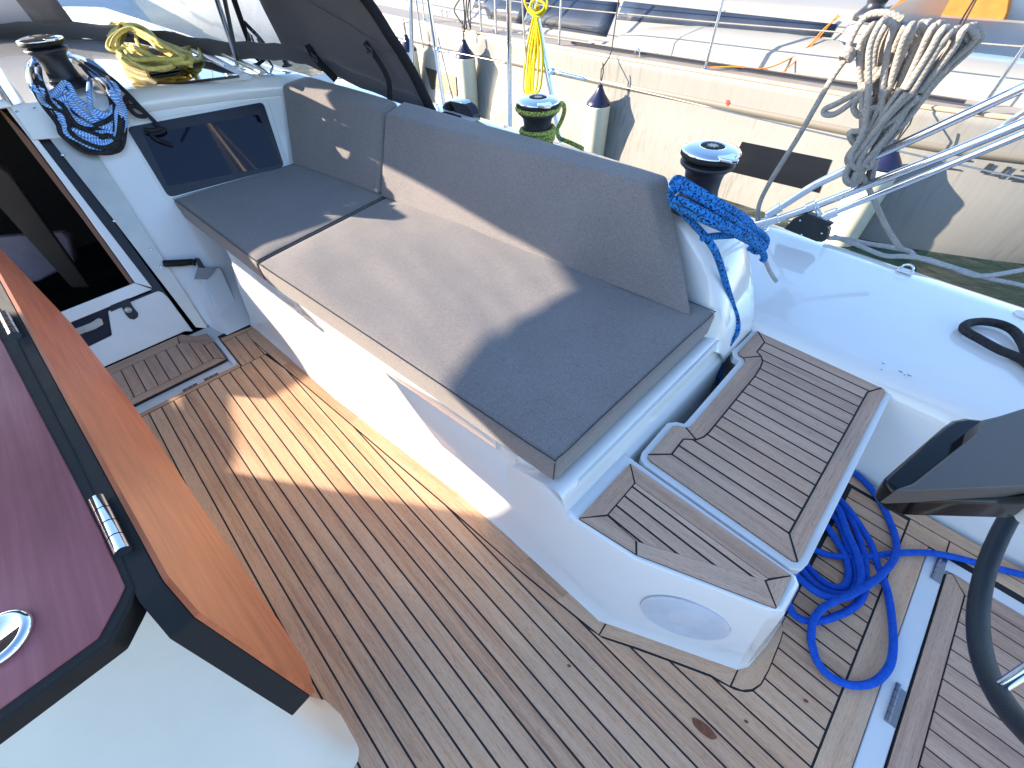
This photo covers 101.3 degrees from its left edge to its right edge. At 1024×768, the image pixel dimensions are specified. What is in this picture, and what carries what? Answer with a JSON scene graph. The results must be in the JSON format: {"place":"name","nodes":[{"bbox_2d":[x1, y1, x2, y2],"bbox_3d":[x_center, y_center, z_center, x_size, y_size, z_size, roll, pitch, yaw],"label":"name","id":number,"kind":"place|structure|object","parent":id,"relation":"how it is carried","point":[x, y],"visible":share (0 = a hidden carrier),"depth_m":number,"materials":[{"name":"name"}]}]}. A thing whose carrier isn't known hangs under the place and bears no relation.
{"place":"outdoors","nodes":[
{"label":"outdoors","id":0,"kind":"place"},
{"bbox_2d":[415,0,423,47],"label":"cord","id":1,"kind":"object","parent":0,"point":[419,23],"visible":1,"depth_m":2.88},
{"bbox_2d":[33,60,1023,367],"bbox_3d":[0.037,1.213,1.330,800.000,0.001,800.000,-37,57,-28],"label":"water","id":2,"kind":"structure","parent":0,"point":[99,268],"depth_m":3.19,"materials":[{"name":"black liquid"}]},
{"bbox_2d":[58,0,151,22],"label":"yacht","id":3,"kind":"object","parent":2,"relation":"on","point":[130,8],"visible":0.12,"depth_m":9.36,"materials":[{"name":"grey plastic"}]},
{"bbox_2d":[0,7,334,334],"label":"cabin","id":4,"kind":"object","parent":2,"relation":"in","point":[61,200],"visible":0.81,"depth_m":1.83,"materials":[{"name":"white plastic"}]},
{"bbox_2d":[16,34,86,89],"bbox_3d":[-1.778,-1.252,1.634,0.147,0.164,0.157,-37,57,-28],"label":"winch","id":5,"kind":"object","parent":4,"relation":"on","point":[48,52],"visible":0.96,"depth_m":1.60,"materials":[{"name":"black metal"}]},
{"bbox_2d":[25,52,127,150],"bbox_3d":[-1.788,-1.176,1.717,0.256,0.256,0.678,-37,57,-28],"label":"rope coil","id":6,"kind":"object","parent":5,"relation":"hanging from","point":[58,91],"visible":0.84,"depth_m":1.57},
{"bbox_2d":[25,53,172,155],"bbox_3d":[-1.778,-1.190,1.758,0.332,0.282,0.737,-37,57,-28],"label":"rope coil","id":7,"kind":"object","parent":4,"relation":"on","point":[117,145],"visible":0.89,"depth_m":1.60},
{"bbox_2d":[71,291,191,366],"bbox_3d":[-1.801,-0.097,1.644,0.899,0.197,0.126,-37,57,-28],"label":"companionway door","id":8,"kind":"structure","parent":4,"relation":"attached to","point":[115,332],"depth_m":1.76,"materials":[{"name":"plastic"}]},
{"bbox_2d":[89,291,191,366],"bbox_3d":[-1.788,-0.091,1.649,0.881,0.181,0.107,-37,57,-28],"label":"door panel","id":9,"kind":"structure","parent":8,"relation":"in","point":[158,320],"depth_m":1.78,"materials":[{"name":"white plastic"}]},
{"bbox_2d":[105,20,202,71],"bbox_3d":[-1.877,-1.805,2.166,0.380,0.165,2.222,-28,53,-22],"label":"coiled rope","id":10,"kind":"object","parent":4,"relation":"on","point":[141,58],"visible":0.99,"depth_m":1.70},
{"bbox_2d":[162,258,204,267],"bbox_3d":[-1.417,-0.498,1.829,0.133,0.120,0.054,-30,54,-23],"label":"handle","id":11,"kind":"object","parent":4,"relation":"in","point":[179,263],"visible":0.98,"depth_m":1.81,"materials":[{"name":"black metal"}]},
{"bbox_2d":[145,54,249,84],"bbox_3d":[-1.532,-1.442,1.933,0.465,0.038,0.720,-37,57,-28],"label":"roof hatch","id":12,"kind":"object","parent":4,"relation":"on","point":[204,70],"visible":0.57,"depth_m":1.85,"materials":[{"name":"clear glass"}]},
{"bbox_2d":[129,103,282,195],"bbox_3d":[-1.302,-1.046,1.855,0.555,0.247,0.138,-37,57,-28],"label":"window","id":13,"kind":"structure","parent":4,"relation":"in","point":[217,147],"depth_m":1.84,"materials":[{"name":"black glass"}]},
{"bbox_2d":[189,47,226,65],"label":"deck track","id":14,"kind":"structure","parent":4,"relation":"on","point":[205,56],"depth_m":2.05,"materials":[{"name":"metal"}]},
{"bbox_2d":[0,0,460,117],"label":"sprayhood","id":15,"kind":"object","parent":4,"relation":"on","point":[357,43],"visible":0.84,"depth_m":1.82,"materials":[{"name":"grey fabric"}]},
{"bbox_2d":[0,0,32,23],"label":"milky window","id":16,"kind":"structure","parent":15,"relation":"in","point":[11,11],"depth_m":2.33,"materials":[{"name":"grey plastic"}]},
{"bbox_2d":[221,53,265,74],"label":"deck track","id":17,"kind":"structure","parent":4,"relation":"on","point":[249,66],"depth_m":1.95,"materials":[{"name":"metal"}]},
{"bbox_2d":[281,60,292,66],"bbox_3d":[-1.121,-1.600,2.071,0.056,0.052,0.056,-37,57,-28],"label":"hood knob","id":18,"kind":"object","parent":4,"relation":"on","point":[286,63],"visible":0.55,"depth_m":2.07,"materials":[{"name":"black plastic"}]},
{"bbox_2d":[134,0,280,43],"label":"yacht","id":19,"kind":"object","parent":2,"relation":"on","point":[197,18],"visible":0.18,"depth_m":9.12,"materials":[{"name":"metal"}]},
{"bbox_2d":[374,0,1023,263],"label":"neighbour yacht","id":20,"kind":"object","parent":2,"relation":"on","point":[676,49],"visible":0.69,"depth_m":3.66,"materials":[{"name":"white plastic"}]},
{"bbox_2d":[402,18,420,76],"bbox_3d":[-1.436,-4.693,5.767,0.242,1.681,0.314,-1,48,1],"label":"fender","id":21,"kind":"object","parent":20,"relation":"hanging from","point":[406,45],"visible":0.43,"depth_m":5.72,"materials":[{"name":"white plastic"}]},
{"bbox_2d":[425,67,456,95],"bbox_3d":[-0.992,-4.210,5.844,0.044,0.231,0.734,-35,56,-27],"label":"hull window","id":22,"kind":"structure","parent":20,"relation":"in","point":[432,75],"depth_m":5.83,"materials":[{"name":"beige glass"}]},
{"bbox_2d":[455,0,478,109],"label":"fender","id":23,"kind":"object","parent":20,"relation":"hanging from","point":[466,75],"visible":0.64,"depth_m":5.20,"materials":[{"name":"white plastic"}]},
{"bbox_2d":[454,0,470,35],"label":"tied cord","id":24,"kind":"object","parent":23,"relation":"hanging from","point":[466,8],"visible":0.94,"depth_m":4.92,"materials":[{"name":"grey fabric"}]},
{"bbox_2d":[473,0,529,23],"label":"cabin window","id":25,"kind":"structure","parent":20,"relation":"in","point":[488,5],"depth_m":5.22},
{"bbox_2d":[524,0,619,36],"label":"cabin window","id":26,"kind":"structure","parent":20,"relation":"in","point":[578,21],"depth_m":4.61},
{"bbox_2d":[582,0,618,155],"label":"fender","id":27,"kind":"object","parent":20,"relation":"hanging from","point":[596,119],"visible":0.63,"depth_m":4.30,"materials":[{"name":"white plastic"}]},
{"bbox_2d":[617,1,836,36],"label":"cabin window","id":28,"kind":"structure","parent":20,"relation":"in","point":[627,7],"depth_m":3.85,"materials":[{"name":"glass"}]},
{"bbox_2d":[708,14,839,71],"bbox_3d":[2.107,-2.730,3.413,0.869,0.406,0.177,8,48,9],"label":"orange cable","id":29,"kind":"object","parent":20,"relation":"on","point":[828,25],"visible":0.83,"depth_m":3.44,"materials":[{"name":"orange plastic"}]},
{"bbox_2d":[731,142,831,192],"bbox_3d":[2.263,-1.854,3.574,0.051,0.259,0.779,-37,57,-28],"label":"hull window","id":30,"kind":"structure","parent":20,"relation":"in","point":[799,170],"depth_m":3.56,"materials":[{"name":"black glass"}]},
{"bbox_2d":[838,40,863,46],"bbox_3d":[2.758,-2.704,3.356,0.386,0.074,0.386,-37,57,-28],"label":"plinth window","id":31,"kind":"structure","parent":20,"relation":"in","point":[844,43],"depth_m":3.25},
{"bbox_2d":[825,0,976,246],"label":"fender","id":32,"kind":"object","parent":20,"relation":"hanging from","point":[852,222],"visible":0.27,"depth_m":3.17,"materials":[{"name":"white plastic"}]},
{"bbox_2d":[890,0,1023,20],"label":"moored boat","id":33,"kind":"object","parent":2,"relation":"on","point":[1004,9],"visible":0.05,"depth_m":4.95,"materials":[{"name":"fabric"}]},
{"bbox_2d":[135,325,1023,767],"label":"cockpit floor","id":34,"kind":"structure","parent":0,"point":[425,617],"depth_m":1.07,"materials":[{"name":"brown wood"}]},
{"bbox_2d":[105,333,227,406],"bbox_3d":[-1.575,0.025,1.652,0.778,0.012,0.314,-37,57,-28],"label":"teak step","id":35,"kind":"object","parent":34,"relation":"on","point":[153,372],"visible":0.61,"depth_m":1.73,"materials":[{"name":"brown wood"}]},
{"bbox_2d":[0,249,358,767],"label":"cockpit table","id":36,"kind":"object","parent":34,"relation":"on","point":[141,626],"visible":1,"depth_m":0.63,"materials":[{"name":"brown wood"}]},
{"bbox_2d":[227,251,799,669],"bbox_3d":[-0.009,-0.133,1.510,1.168,0.368,2.176,-37,57,-28],"label":"cockpit bench","id":37,"kind":"object","parent":34,"relation":"on","point":[606,527],"visible":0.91,"depth_m":1.02,"materials":[{"name":"white plastic"}]},
{"bbox_2d":[174,164,385,279],"bbox_3d":[-0.917,-0.761,1.799,0.736,0.091,0.774,-37,57,-28],"label":"seat cushion","id":38,"kind":"object","parent":37,"relation":"on","point":[250,222],"visible":0.64,"depth_m":1.70,"materials":[{"name":"grey fabric"}]},
{"bbox_2d":[283,77,396,193],"bbox_3d":[-0.791,-1.121,1.872,0.768,0.293,0.271,32,56,27],"label":"back cushion","id":39,"kind":"object","parent":38,"relation":"on","point":[336,131],"visible":0.89,"depth_m":1.82,"materials":[{"name":"grey fabric"}]},
{"bbox_2d":[257,197,715,479],"bbox_3d":[-0.167,-0.300,1.355,1.379,0.095,0.705,31,56,26],"label":"seat cushion","id":40,"kind":"object","parent":37,"relation":"on","point":[551,369],"visible":0.88,"depth_m":1.18,"materials":[{"name":"grey fabric"}]},
{"bbox_2d":[381,102,689,313],"bbox_3d":[0.010,-0.647,1.422,1.378,0.286,0.238,32,56,27],"label":"back cushion","id":41,"kind":"object","parent":40,"relation":"on","point":[608,221],"visible":1,"depth_m":1.36,"materials":[{"name":"grey fabric"}]},
{"bbox_2d":[639,331,890,573],"bbox_3d":[0.689,0.107,1.116,0.691,0.035,0.405,-37,57,-28],"label":"side hatch","id":42,"kind":"object","parent":37,"relation":"on","point":[762,448],"visible":0.98,"depth_m":1.06,"materials":[{"name":"brown wood"}]},
{"bbox_2d":[787,470,1023,689],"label":"coiled rope","id":43,"kind":"object","parent":34,"relation":"on","point":[855,557],"visible":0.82,"depth_m":1.10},
{"bbox_2d":[852,549,1023,767],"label":"floor hatch","id":44,"kind":"object","parent":34,"relation":"on","point":[932,708],"visible":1,"depth_m":0.96,"materials":[{"name":"brown"}]},
{"bbox_2d":[875,409,1023,525],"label":"helm console","id":45,"kind":"object","parent":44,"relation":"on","point":[968,467],"visible":1,"depth_m":0.69,"materials":[{"name":"black plastic"}]},
{"bbox_2d":[965,516,1023,744],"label":"steering wheel","id":46,"kind":"object","parent":45,"relation":"attached to","point":[997,687],"visible":0.94,"depth_m":0.82,"materials":[{"name":"black leather"}]},
{"bbox_2d":[713,217,1023,569],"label":"side deck","id":47,"kind":"structure","parent":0,"point":[914,353],"depth_m":1.28,"materials":[{"name":"white plastic"}]},
{"bbox_2d":[408,0,413,63],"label":"stanchion","id":48,"kind":"object","parent":47,"relation":"on","point":[410,8],"visible":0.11,"depth_m":2.49,"materials":[{"name":"metal"}]},
{"bbox_2d":[437,37,453,98],"bbox_3d":[-0.419,-1.991,2.667,0.009,0.325,0.098,-37,57,-28],"label":"cord","id":49,"kind":"object","parent":48,"relation":"hanging from","point":[445,68],"visible":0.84,"depth_m":2.66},
{"bbox_2d":[426,0,444,104],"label":"stanchion","id":50,"kind":"object","parent":47,"relation":"on","point":[434,39],"visible":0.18,"depth_m":2.44,"materials":[{"name":"metal"}]},
{"bbox_2d":[435,47,504,62],"bbox_3d":[-0.237,-1.793,2.293,0.027,0.024,0.571,-37,57,-28],"label":"lifeline","id":51,"kind":"object","parent":50,"relation":"attached to","point":[437,49],"visible":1,"depth_m":2.35,"materials":[{"name":"metal"}]},
{"bbox_2d":[506,0,511,126],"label":"stanchion","id":52,"kind":"object","parent":47,"relation":"on","point":[509,51],"visible":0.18,"depth_m":2.12,"materials":[{"name":"metal"}]},
{"bbox_2d":[334,79,754,361],"bbox_3d":[-0.105,-0.870,1.805,0.460,0.406,2.395,-37,57,-28],"label":"cockpit coaming","id":53,"kind":"object","parent":47,"relation":"on","point":[703,284],"visible":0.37,"depth_m":1.23,"materials":[{"name":"white plastic"}]},
{"bbox_2d":[442,98,479,117],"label":"genoa block","id":54,"kind":"structure","parent":53,"relation":"on","point":[467,107],"depth_m":1.82,"materials":[{"name":"black plastic"}]},
{"bbox_2d":[516,94,559,143],"bbox_3d":[0.088,-0.898,1.452,0.147,0.164,0.147,17,50,16],"label":"winch","id":55,"kind":"object","parent":53,"relation":"on","point":[537,102],"visible":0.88,"depth_m":1.39,"materials":[{"name":"black metal"}]},
{"bbox_2d":[475,101,584,150],"bbox_3d":[0.066,-0.985,1.549,0.246,0.141,0.442,-24,51,-19],"label":"green sheet","id":56,"kind":"object","parent":55,"relation":"attached to","point":[549,135],"visible":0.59,"depth_m":1.44,"materials":[{"name":"fabric"}]},
{"bbox_2d":[671,139,741,216],"bbox_3d":[0.510,-0.549,1.123,0.147,0.164,0.147,17,50,16],"label":"winch","id":57,"kind":"object","parent":53,"relation":"on","point":[707,164],"visible":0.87,"depth_m":1.06,"materials":[{"name":"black metal"}]},
{"bbox_2d":[667,175,769,386],"bbox_3d":[0.565,-0.233,1.265,0.338,0.708,0.166,3,48,5],"label":"blue sheet","id":58,"kind":"object","parent":57,"relation":"hanging from","point":[727,220],"visible":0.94,"depth_m":1.07,"materials":[{"name":"fabric"}]},
{"bbox_2d":[764,260,777,282],"bbox_3d":[0.822,-0.367,1.338,0.115,0.123,0.018,-11,48,-9],"label":"rope tail","id":59,"kind":"object","parent":58,"relation":"part of","point":[770,272],"visible":0.69,"depth_m":1.35},
{"bbox_2d":[531,0,563,143],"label":"stanchion","id":60,"kind":"object","parent":47,"relation":"on","point":[549,83],"visible":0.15,"depth_m":2.00,"materials":[{"name":"metal"}]},
{"bbox_2d":[522,0,527,77],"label":"thin line","id":61,"kind":"object","parent":60,"relation":"hanging from","point":[524,33],"visible":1,"depth_m":1.97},
{"bbox_2d":[523,0,547,94],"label":"line hank","id":62,"kind":"object","parent":60,"relation":"hanging from","point":[532,45],"visible":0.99,"depth_m":1.98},
{"bbox_2d":[784,212,833,241],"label":"lead block","id":63,"kind":"structure","parent":47,"relation":"on","point":[813,226],"depth_m":1.57,"materials":[{"name":"black plastic"}]},
{"bbox_2d":[754,82,1023,232],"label":"pushpit rail","id":64,"kind":"object","parent":47,"relation":"on","point":[1011,124],"visible":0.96,"depth_m":1.27,"materials":[{"name":"metal"}]},
{"bbox_2d":[549,68,1023,179],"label":"lifeline","id":65,"kind":"object","parent":64,"relation":"attached to","point":[565,74],"visible":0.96,"depth_m":1.55,"materials":[{"name":"metal"}]},
{"bbox_2d":[755,9,985,250],"bbox_3d":[1.153,-0.762,1.365,0.158,0.672,0.506,-37,57,-28],"label":"mooring rope","id":66,"kind":"object","parent":65,"relation":"hanging from","point":[904,69],"visible":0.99,"depth_m":1.23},
{"bbox_2d":[896,263,914,275],"bbox_3d":[1.402,-0.412,1.486,0.030,0.032,0.050,-37,57,-28],"label":"padeye","id":67,"kind":"object","parent":47,"relation":"on","point":[905,270],"visible":1,"depth_m":1.49,"materials":[{"name":"metal"}]},
{"bbox_2d":[827,234,1023,287],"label":"mooring line","id":68,"kind":"object","parent":47,"relation":"attached to","point":[864,245],"visible":0.98,"depth_m":1.55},
{"bbox_2d":[958,318,1023,367],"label":"black loop","id":69,"kind":"object","parent":47,"relation":"on","point":[1015,333],"visible":1,"depth_m":1.23,"materials":[{"name":"fabric"}]},
{"bbox_2d":[900,0,973,133],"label":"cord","id":70,"kind":"object","parent":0,"point":[965,13],"visible":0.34,"depth_m":1.89,"materials":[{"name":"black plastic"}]},
{"bbox_2d":[1014,310,1023,318],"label":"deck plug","id":71,"kind":"object","parent":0,"point":[1019,313],"visible":1,"depth_m":1.32,"materials":[{"name":"white plastic"}]}
]}

